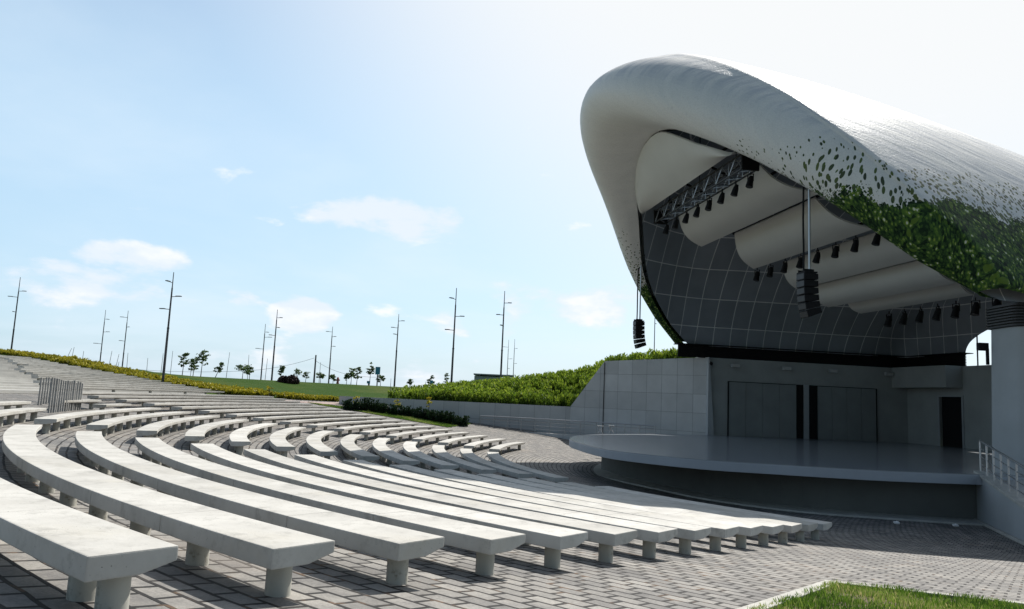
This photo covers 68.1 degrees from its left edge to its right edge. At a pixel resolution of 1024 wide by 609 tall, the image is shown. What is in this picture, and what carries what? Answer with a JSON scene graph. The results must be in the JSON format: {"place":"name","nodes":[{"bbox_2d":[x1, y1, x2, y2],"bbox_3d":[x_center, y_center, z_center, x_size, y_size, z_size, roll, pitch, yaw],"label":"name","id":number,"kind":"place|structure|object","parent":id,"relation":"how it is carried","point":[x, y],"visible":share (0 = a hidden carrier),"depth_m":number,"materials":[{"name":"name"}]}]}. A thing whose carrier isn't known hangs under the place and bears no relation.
{"place":"outdoors","nodes":[
{"label":"outdoors","id":0,"kind":"place"},
{"bbox_2d":[0,354,410,398],"bbox_3d":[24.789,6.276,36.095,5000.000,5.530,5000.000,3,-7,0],"label":"ground","id":1,"kind":"structure","parent":0,"point":[311,388],"depth_m":72.77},
{"bbox_2d":[8,277,26,348],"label":"street lamp","id":2,"kind":"object","parent":1,"relation":"on","point":[15,316],"visible":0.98,"depth_m":88.48,"materials":[{"name":"grey metal"}]},
{"bbox_2d":[12,362,80,366],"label":"concrete bench","id":3,"kind":"object","parent":1,"relation":"on","point":[18,363],"visible":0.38,"depth_m":58.37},
{"bbox_2d":[18,365,101,370],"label":"concrete bench","id":4,"kind":"object","parent":1,"relation":"on","point":[58,368],"visible":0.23,"depth_m":56.95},
{"bbox_2d":[18,367,113,372],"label":"concrete bench","id":5,"kind":"object","parent":1,"relation":"on","point":[64,370],"visible":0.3,"depth_m":56.18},
{"bbox_2d":[14,368,125,375],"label":"concrete bench","id":6,"kind":"object","parent":1,"relation":"on","point":[68,371],"visible":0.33,"depth_m":55.18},
{"bbox_2d":[19,370,136,377],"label":"concrete bench","id":7,"kind":"object","parent":1,"relation":"on","point":[24,371],"visible":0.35,"depth_m":54.21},
{"bbox_2d":[26,372,148,379],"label":"concrete bench","id":8,"kind":"object","parent":1,"relation":"on","point":[85,375],"visible":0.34,"depth_m":53.61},
{"bbox_2d":[31,374,160,381],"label":"concrete bench","id":9,"kind":"object","parent":1,"relation":"on","point":[94,378],"visible":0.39,"depth_m":52.78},
{"bbox_2d":[31,376,171,383],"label":"concrete bench","id":10,"kind":"object","parent":1,"relation":"on","point":[37,377],"visible":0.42,"depth_m":51.82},
{"bbox_2d":[45,379,184,385],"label":"concrete bench","id":11,"kind":"object","parent":1,"relation":"on","point":[124,382],"visible":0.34,"depth_m":52.30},
{"bbox_2d":[33,380,197,388],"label":"concrete bench","id":12,"kind":"object","parent":1,"relation":"on","point":[38,381],"visible":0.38,"depth_m":51.09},
{"bbox_2d":[47,384,210,393],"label":"concrete bench","id":13,"kind":"object","parent":1,"relation":"on","point":[111,386],"visible":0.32,"depth_m":50.82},
{"bbox_2d":[83,387,224,394],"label":"concrete bench","id":14,"kind":"object","parent":1,"relation":"on","point":[140,389],"visible":0.7,"depth_m":49.86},
{"bbox_2d":[0,348,338,401],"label":"yellow shrubs","id":15,"kind":"object","parent":1,"relation":"on","point":[75,360],"visible":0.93,"depth_m":62.04,"materials":[{"name":"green plant"}]},
{"bbox_2d":[159,272,181,381],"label":"street lamp","id":16,"kind":"object","parent":1,"relation":"on","point":[165,356],"visible":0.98,"depth_m":60.25,"materials":[{"name":"grey metal"}]},
{"bbox_2d":[178,352,190,374],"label":"young tree","id":17,"kind":"object","parent":1,"relation":"on","point":[184,355],"visible":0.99,"depth_m":78.24,"materials":[{"name":"green plant"}]},
{"bbox_2d":[194,349,210,375],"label":"young tree","id":18,"kind":"object","parent":1,"relation":"on","point":[204,357],"visible":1,"depth_m":78.19,"materials":[{"name":"green plant"}]},
{"bbox_2d":[150,355,362,382],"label":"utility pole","id":19,"kind":"object","parent":1,"relation":"on","point":[286,365],"visible":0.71,"depth_m":94.98,"materials":[{"name":"grey metal"}]},
{"bbox_2d":[271,310,282,379],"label":"street lamp","id":20,"kind":"object","parent":1,"relation":"on","point":[274,349],"visible":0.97,"depth_m":91.17,"materials":[{"name":"grey metal"}]},
{"bbox_2d":[285,375,299,383],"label":"round bush","id":21,"kind":"object","parent":1,"relation":"on","point":[291,379],"visible":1,"depth_m":75.64,"materials":[{"name":"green plant"}]},
{"bbox_2d":[391,316,403,386],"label":"street lamp","id":22,"kind":"object","parent":1,"relation":"on","point":[396,352],"visible":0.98,"depth_m":92.05,"materials":[{"name":"grey metal"}]},
{"bbox_2d":[445,288,464,382],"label":"street lamp","id":23,"kind":"object","parent":1,"relation":"on","point":[451,380],"visible":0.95,"depth_m":68.22,"materials":[{"name":"grey metal"}]},
{"bbox_2d":[374,384,570,405],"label":"planted berm","id":24,"kind":"structure","parent":1,"relation":"on","point":[471,401],"depth_m":60.53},
{"bbox_2d":[387,347,696,406],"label":"leafy shrubs","id":25,"kind":"object","parent":24,"relation":"on","point":[550,386],"visible":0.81,"depth_m":59.83,"materials":[{"name":"green plant"}]},
{"bbox_2d":[474,373,513,380],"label":"flat roofed building","id":26,"kind":"structure","parent":1,"relation":"on","point":[477,376],"depth_m":130.13,"materials":[{"name":"grey paint"}]},
{"bbox_2d":[496,291,510,376],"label":"street lamp","id":27,"kind":"object","parent":1,"relation":"on","point":[502,337],"visible":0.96,"depth_m":72.79,"materials":[{"name":"grey metal"}]},
{"bbox_2d":[339,357,706,434],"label":"retaining wall","id":28,"kind":"structure","parent":1,"relation":"on","point":[665,396],"depth_m":54.37,"materials":[{"name":"grey concrete"}]},
{"bbox_2d":[527,432,577,439],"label":"ramp wall","id":29,"kind":"structure","parent":1,"relation":"on","point":[565,436],"depth_m":54.60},
{"bbox_2d":[480,415,655,433],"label":"railing","id":30,"kind":"object","parent":29,"relation":"on","point":[549,426],"visible":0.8,"depth_m":54.57,"materials":[{"name":"silver metal"}]},
{"bbox_2d":[0,393,1023,608],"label":"paving","id":31,"kind":"structure","parent":0,"point":[960,559],"depth_m":9.84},
{"bbox_2d":[0,401,30,408],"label":"concrete bench","id":32,"kind":"object","parent":31,"relation":"on","point":[9,404],"visible":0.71,"depth_m":25.42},
{"bbox_2d":[0,407,46,426],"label":"concrete bench","id":33,"kind":"object","parent":31,"relation":"on","point":[10,414],"visible":0.92,"depth_m":22.32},
{"bbox_2d":[37,377,83,412],"bbox_3d":[-18.413,3.676,30.700,1.544,1.414,5.723,5,-7,-20],"label":"slatted screen","id":34,"kind":"object","parent":31,"relation":"on","point":[72,390],"visible":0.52,"depth_m":30.09,"materials":[{"name":"grey metal"}]},
{"bbox_2d":[57,399,100,410],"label":"concrete bench","id":35,"kind":"object","parent":31,"relation":"on","point":[91,402],"visible":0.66,"depth_m":31.77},
{"bbox_2d":[0,478,177,608],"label":"concrete bench","id":36,"kind":"object","parent":31,"relation":"on","point":[100,562],"visible":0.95,"depth_m":4.72,"materials":[{"name":"concrete"}]},
{"bbox_2d":[34,407,160,433],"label":"concrete bench","id":37,"kind":"object","parent":31,"relation":"on","point":[47,421],"visible":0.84,"depth_m":24.56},
{"bbox_2d":[0,358,210,394],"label":"terrace steps","id":38,"kind":"structure","parent":31,"relation":"on","point":[12,380],"depth_m":46.54,"materials":[{"name":"concrete"}]},
{"bbox_2d":[92,403,130,409],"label":"concrete bench","id":39,"kind":"object","parent":31,"relation":"on","point":[104,406],"visible":0.85,"depth_m":31.10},
{"bbox_2d":[86,411,190,435],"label":"concrete bench","id":40,"kind":"object","parent":31,"relation":"on","point":[104,425],"visible":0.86,"depth_m":25.45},
{"bbox_2d":[61,392,273,399],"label":"concrete bench","id":41,"kind":"object","parent":31,"relation":"on","point":[148,394],"visible":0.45,"depth_m":43.76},
{"bbox_2d":[2,424,334,597],"bbox_3d":[-6.661,2.426,11.257,1.278,0.430,15.718,8,-9,-38],"label":"concrete bench","id":42,"kind":"object","parent":31,"relation":"on","point":[278,553],"visible":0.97,"depth_m":6.53,"materials":[{"name":"concrete"}]},
{"bbox_2d":[136,415,219,437],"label":"concrete bench","id":43,"kind":"object","parent":31,"relation":"on","point":[154,430],"visible":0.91,"depth_m":26.51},
{"bbox_2d":[87,395,286,403],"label":"concrete bench","id":44,"kind":"object","parent":31,"relation":"on","point":[95,397],"visible":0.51,"depth_m":41.79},
{"bbox_2d":[115,399,299,407],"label":"concrete bench","id":45,"kind":"object","parent":31,"relation":"on","point":[123,401],"visible":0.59,"depth_m":42.30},
{"bbox_2d":[184,419,248,449],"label":"concrete bench","id":46,"kind":"object","parent":31,"relation":"on","point":[196,434],"visible":0.94,"depth_m":27.17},
{"bbox_2d":[143,403,313,411],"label":"concrete bench","id":47,"kind":"object","parent":31,"relation":"on","point":[211,404],"visible":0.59,"depth_m":42.15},
{"bbox_2d":[171,406,327,415],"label":"concrete bench","id":48,"kind":"object","parent":31,"relation":"on","point":[180,408],"visible":0.66,"depth_m":41.20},
{"bbox_2d":[229,423,277,454],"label":"concrete bench","id":49,"kind":"object","parent":31,"relation":"on","point":[239,438],"visible":0.94,"depth_m":25.89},
{"bbox_2d":[75,431,443,584],"bbox_3d":[-5.701,2.681,11.989,1.233,0.430,15.018,8,-9,-38],"label":"concrete bench","id":50,"kind":"object","parent":31,"relation":"on","point":[398,548],"visible":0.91,"depth_m":7.79,"materials":[{"name":"concrete"}]},
{"bbox_2d":[198,409,341,417],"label":"concrete bench","id":51,"kind":"object","parent":31,"relation":"on","point":[207,412],"visible":0.68,"depth_m":41.41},
{"bbox_2d":[269,427,305,456],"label":"concrete bench","id":52,"kind":"object","parent":31,"relation":"on","point":[280,444],"visible":0.97,"depth_m":25.20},
{"bbox_2d":[226,411,356,421],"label":"concrete bench","id":53,"kind":"object","parent":31,"relation":"on","point":[248,415],"visible":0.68,"depth_m":41.87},
{"bbox_2d":[253,414,371,423],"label":"concrete bench","id":54,"kind":"object","parent":31,"relation":"on","point":[261,419],"visible":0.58,"depth_m":42.02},
{"bbox_2d":[306,430,337,458],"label":"concrete bench","id":55,"kind":"object","parent":31,"relation":"on","point":[315,445],"visible":0.94,"depth_m":25.34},
{"bbox_2d":[135,437,524,575],"bbox_3d":[-4.742,2.936,12.722,1.189,0.430,14.317,8,-9,-38],"label":"concrete bench","id":56,"kind":"object","parent":31,"relation":"on","point":[486,544],"visible":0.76,"depth_m":8.99,"materials":[{"name":"concrete"}]},
{"bbox_2d":[280,417,386,428],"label":"concrete bench","id":57,"kind":"object","parent":31,"relation":"on","point":[300,422],"visible":0.75,"depth_m":41.40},
{"bbox_2d":[307,420,402,432],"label":"concrete bench","id":58,"kind":"object","parent":31,"relation":"on","point":[325,425],"visible":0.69,"depth_m":41.22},
{"bbox_2d":[340,434,379,462],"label":"concrete bench","id":59,"kind":"object","parent":31,"relation":"on","point":[351,449],"visible":0.94,"depth_m":25.82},
{"bbox_2d":[333,423,418,436],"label":"concrete bench","id":60,"kind":"object","parent":31,"relation":"on","point":[339,430],"visible":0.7,"depth_m":40.89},
{"bbox_2d":[190,443,587,568],"bbox_3d":[-3.782,3.190,13.454,1.146,0.430,13.615,8,-9,-38],"label":"concrete bench","id":61,"kind":"object","parent":31,"relation":"on","point":[554,541],"visible":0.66,"depth_m":10.15,"materials":[{"name":"concrete"}]},
{"bbox_2d":[372,438,419,465],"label":"concrete bench","id":62,"kind":"object","parent":31,"relation":"on","point":[382,450],"visible":0.97,"depth_m":26.14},
{"bbox_2d":[360,426,435,440],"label":"concrete bench","id":63,"kind":"object","parent":31,"relation":"on","point":[377,431],"visible":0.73,"depth_m":41.02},
{"bbox_2d":[386,429,452,443],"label":"concrete bench","id":64,"kind":"object","parent":31,"relation":"on","point":[401,434],"visible":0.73,"depth_m":40.82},
{"bbox_2d":[403,441,458,470],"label":"concrete bench","id":65,"kind":"object","parent":31,"relation":"on","point":[411,450],"visible":0.96,"depth_m":26.37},
{"bbox_2d":[243,449,636,562],"bbox_3d":[-2.822,3.443,14.187,1.102,0.430,12.914,8,-9,-38],"label":"concrete bench","id":66,"kind":"object","parent":31,"relation":"on","point":[607,538],"visible":0.61,"depth_m":11.26,"materials":[{"name":"concrete"}]},
{"bbox_2d":[412,432,469,446],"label":"concrete bench","id":67,"kind":"object","parent":31,"relation":"on","point":[428,437],"visible":0.88,"depth_m":40.87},
{"bbox_2d":[438,435,487,449],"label":"concrete bench","id":68,"kind":"object","parent":31,"relation":"on","point":[453,440],"visible":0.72,"depth_m":41.18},
{"bbox_2d":[432,445,496,473],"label":"concrete bench","id":69,"kind":"object","parent":31,"relation":"on","point":[440,452],"visible":0.87,"depth_m":26.69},
{"bbox_2d":[464,438,505,451],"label":"concrete bench","id":70,"kind":"object","parent":31,"relation":"on","point":[473,445],"visible":0.77,"depth_m":41.04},
{"bbox_2d":[294,455,677,557],"bbox_3d":[-1.862,3.697,14.920,1.060,0.430,12.212,8,-9,-38],"label":"concrete bench","id":71,"kind":"object","parent":31,"relation":"on","point":[650,535],"visible":0.58,"depth_m":12.32,"materials":[{"name":"concrete"}]},
{"bbox_2d":[460,448,532,477],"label":"concrete bench","id":72,"kind":"object","parent":31,"relation":"on","point":[468,455],"visible":0.81,"depth_m":27.08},
{"bbox_2d":[489,442,524,453],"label":"concrete bench","id":73,"kind":"object","parent":31,"relation":"on","point":[498,448],"visible":0.84,"depth_m":40.52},
{"bbox_2d":[343,460,710,553],"bbox_3d":[-0.901,3.949,15.653,1.017,0.430,11.509,8,-9,-38],"label":"concrete bench","id":74,"kind":"object","parent":31,"relation":"on","point":[687,534],"visible":0.52,"depth_m":13.37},
{"bbox_2d":[487,452,568,482],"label":"concrete bench","id":75,"kind":"object","parent":31,"relation":"on","point":[496,458],"visible":0.77,"depth_m":27.46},
{"bbox_2d":[389,465,738,550],"bbox_3d":[0.060,4.202,16.387,0.975,0.430,10.806,8,-9,-38],"label":"concrete bench","id":76,"kind":"object","parent":31,"relation":"on","point":[719,531],"visible":0.45,"depth_m":14.35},
{"bbox_2d":[434,469,762,547],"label":"concrete bench","id":77,"kind":"object","parent":31,"relation":"on","point":[747,529],"visible":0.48,"depth_m":15.38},
{"bbox_2d":[477,474,783,545],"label":"concrete bench","id":78,"kind":"object","parent":31,"relation":"on","point":[772,528],"visible":0.3,"depth_m":16.27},
{"bbox_2d":[518,478,801,543],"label":"concrete bench","id":79,"kind":"object","parent":31,"relation":"on","point":[791,527],"visible":0.48,"depth_m":17.17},
{"bbox_2d":[557,482,817,541],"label":"concrete bench","id":80,"kind":"object","parent":31,"relation":"on","point":[807,526],"visible":0.35,"depth_m":18.09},
{"bbox_2d":[595,486,831,539],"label":"concrete bench","id":81,"kind":"object","parent":31,"relation":"on","point":[824,525],"visible":0.27,"depth_m":18.99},
{"bbox_2d":[593,464,983,525],"bbox_3d":[11.381,8.534,36.343,15.113,0.260,24.911,4,-7,-9],"label":"paving apron","id":82,"kind":"object","parent":31,"relation":"on","point":[598,470],"visible":0.24,"depth_m":26.54,"materials":[{"name":"concrete"}]},
{"bbox_2d":[569,434,1023,518],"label":"stage platform","id":83,"kind":"structure","parent":82,"relation":"on","point":[900,478],"depth_m":28.01,"materials":[{"name":"paint"}]},
{"bbox_2d":[673,335,991,450],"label":"stage house","id":84,"kind":"structure","parent":31,"relation":"on","point":[944,399],"depth_m":50.92,"materials":[{"name":"paint"}]},
{"bbox_2d":[727,381,797,438],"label":"sliding door","id":85,"kind":"structure","parent":84,"relation":"in","point":[754,409],"depth_m":50.63,"materials":[{"name":"black metal"}]},
{"bbox_2d":[580,54,1023,357],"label":"band shell","id":86,"kind":"object","parent":84,"relation":"on","point":[947,202],"visible":0.89,"depth_m":31.52,"materials":[{"name":"metal"}]},
{"bbox_2d":[633,256,645,348],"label":"line array speaker","id":87,"kind":"object","parent":86,"relation":"hanging from","point":[639,330],"visible":0.98,"depth_m":46.31},
{"bbox_2d":[635,131,734,213],"bbox_3d":[7.808,-7.749,37.984,1.910,3.948,11.300,4,-7,-9],"label":"acoustic panel","id":88,"kind":"object","parent":86,"relation":"hanging from","point":[668,164],"visible":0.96,"depth_m":37.56,"materials":[{"name":"grey metal"}]},
{"bbox_2d":[654,152,758,224],"bbox_3d":[9.461,-7.078,38.194,0.800,3.800,10.800,4,-7,-9],"label":"lighting truss","id":89,"kind":"object","parent":86,"relation":"hanging from","point":[747,164],"visible":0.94,"depth_m":37.01,"materials":[{"name":"grey metal"}]},
{"bbox_2d":[745,172,753,188],"bbox_3d":[10.394,-5.457,33.144,0.364,0.744,0.340,6,-8,-28],"label":"spotlight","id":90,"kind":"object","parent":89,"relation":"hanging from","point":[749,183],"visible":1,"depth_m":33.05,"materials":[{"name":"black metal"}]},
{"bbox_2d":[678,165,816,246],"bbox_3d":[11.174,-4.868,38.236,2.070,1.480,12.200,4,-7,-9],"label":"acoustic panel","id":91,"kind":"object","parent":86,"relation":"hanging from","point":[767,194],"visible":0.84,"depth_m":36.95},
{"bbox_2d":[668,147,863,234],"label":"service deck","id":92,"kind":"structure","parent":86,"relation":"attached to","point":[772,173],"depth_m":39.48,"materials":[{"name":"black metal"}]},
{"bbox_2d":[735,197,871,268],"bbox_3d":[14.083,-3.583,38.593,1.980,1.680,11.000,4,-7,-9],"label":"acoustic panel","id":93,"kind":"object","parent":86,"relation":"hanging from","point":[774,238],"visible":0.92,"depth_m":37.78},
{"bbox_2d":[831,242,839,257],"bbox_3d":[15.398,-2.604,36.118,0.386,0.788,0.360,7,-8,-29],"label":"spotlight","id":94,"kind":"object","parent":93,"relation":"hanging from","point":[835,251],"visible":1,"depth_m":36.02,"materials":[{"name":"black metal"}]},
{"bbox_2d":[850,235,858,252],"bbox_3d":[15.653,-2.777,34.632,0.386,0.788,0.360,3,-7,-5],"label":"spotlight","id":95,"kind":"object","parent":93,"relation":"hanging from","point":[855,246],"visible":1,"depth_m":34.52,"materials":[{"name":"black metal"}]},
{"bbox_2d":[796,186,821,317],"bbox_3d":[11.121,-2.495,28.399,0.713,6.047,0.571,4,-7,-9],"label":"line array speaker","id":96,"kind":"object","parent":86,"relation":"hanging from","point":[807,290],"visible":0.94,"depth_m":27.98},
{"bbox_2d":[784,232,915,288],"bbox_3d":[16.845,-2.214,38.915,1.300,1.430,10.300,4,-7,-9],"label":"acoustic panel","id":97,"kind":"object","parent":86,"relation":"hanging from","point":[868,256],"visible":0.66,"depth_m":37.56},
{"bbox_2d":[815,260,956,306],"bbox_3d":[18.717,-1.023,39.102,1.200,1.180,10.000,4,-7,-9],"label":"acoustic panel","id":98,"kind":"object","parent":86,"relation":"hanging from","point":[911,276],"visible":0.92,"depth_m":38.19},
{"bbox_2d":[848,283,973,313],"bbox_3d":[20.365,-0.343,39.310,0.900,0.730,8.600,4,-7,-9],"label":"acoustic panel","id":99,"kind":"object","parent":86,"relation":"hanging from","point":[946,292],"visible":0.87,"depth_m":38.56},
{"bbox_2d":[932,303,940,320],"bbox_3d":[21.204,0.386,37.866,0.428,0.876,0.400,1,-7,13],"label":"spotlight","id":100,"kind":"object","parent":99,"relation":"hanging from","point":[936,315],"visible":1,"depth_m":37.71,"materials":[{"name":"black metal"}]},
{"bbox_2d":[950,301,959,318],"bbox_3d":[21.416,0.242,36.625,0.428,0.876,0.400,5,-7,-16],"label":"spotlight","id":101,"kind":"object","parent":99,"relation":"hanging from","point":[955,311],"visible":1,"depth_m":36.52,"materials":[{"name":"black metal"}]},
{"bbox_2d":[970,297,980,315],"bbox_3d":[21.631,0.101,35.404,0.428,0.876,0.400,6,-8,-28],"label":"spotlight","id":102,"kind":"object","parent":99,"relation":"hanging from","point":[975,308],"visible":1,"depth_m":35.30,"materials":[{"name":"black metal"}]},
{"bbox_2d":[817,386,877,441],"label":"sliding door","id":103,"kind":"structure","parent":84,"relation":"in","point":[843,413],"depth_m":51.64,"materials":[{"name":"black metal"}]},
{"bbox_2d":[942,397,962,447],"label":"door","id":104,"kind":"structure","parent":84,"relation":"in","point":[951,406],"depth_m":48.64,"materials":[{"name":"black metal"}]},
{"bbox_2d":[737,580,1023,608],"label":"kerb","id":105,"kind":"structure","parent":31,"relation":"on","point":[766,602],"depth_m":8.25,"materials":[{"name":"concrete"}]},
{"bbox_2d":[747,579,1023,608],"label":"grass","id":106,"kind":"structure","parent":31,"relation":"on","point":[903,599],"depth_m":8.35,"materials":[{"name":"plant"}]},
{"bbox_2d":[973,471,1023,540],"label":"ramp wall","id":107,"kind":"structure","parent":31,"relation":"on","point":[999,507],"depth_m":23.47,"materials":[{"name":"grey paint"}]},
{"bbox_2d":[979,440,1023,496],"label":"railing","id":108,"kind":"object","parent":107,"relation":"on","point":[1001,454],"visible":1,"depth_m":23.80,"materials":[{"name":"silver metal"}]},
{"bbox_2d":[974,519,1023,544],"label":"kerb","id":109,"kind":"structure","parent":31,"relation":"on","point":[1005,534],"depth_m":22.81,"materials":[{"name":"concrete"}]},
{"bbox_2d":[976,302,1023,475],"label":"shell pier","id":110,"kind":"structure","parent":31,"relation":"on","point":[1005,323],"depth_m":26.30,"materials":[{"name":"grey paint"}]},
{"bbox_2d":[1002,479,1023,495],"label":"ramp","id":111,"kind":"structure","parent":31,"relation":"on","point":[1020,486],"depth_m":24.42,"materials":[{"name":"concrete"}]},
{"bbox_2d":[0,0,1023,386],"label":"sky","id":112,"kind":"structure","parent":0,"point":[349,167],"materials":[{"name":"blue"}]},
{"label":"lawn strip","id":113,"kind":"structure","parent":0,"visible":0},
{"bbox_2d":[361,397,371,410],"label":"hedge shrub","id":114,"kind":"object","parent":113,"relation":"on","point":[365,402],"visible":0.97,"depth_m":56.48,"materials":[{"name":"green plant"}]},
{"bbox_2d":[308,402,471,426],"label":"grass","id":115,"kind":"structure","parent":113,"relation":"on","point":[413,418],"depth_m":54.95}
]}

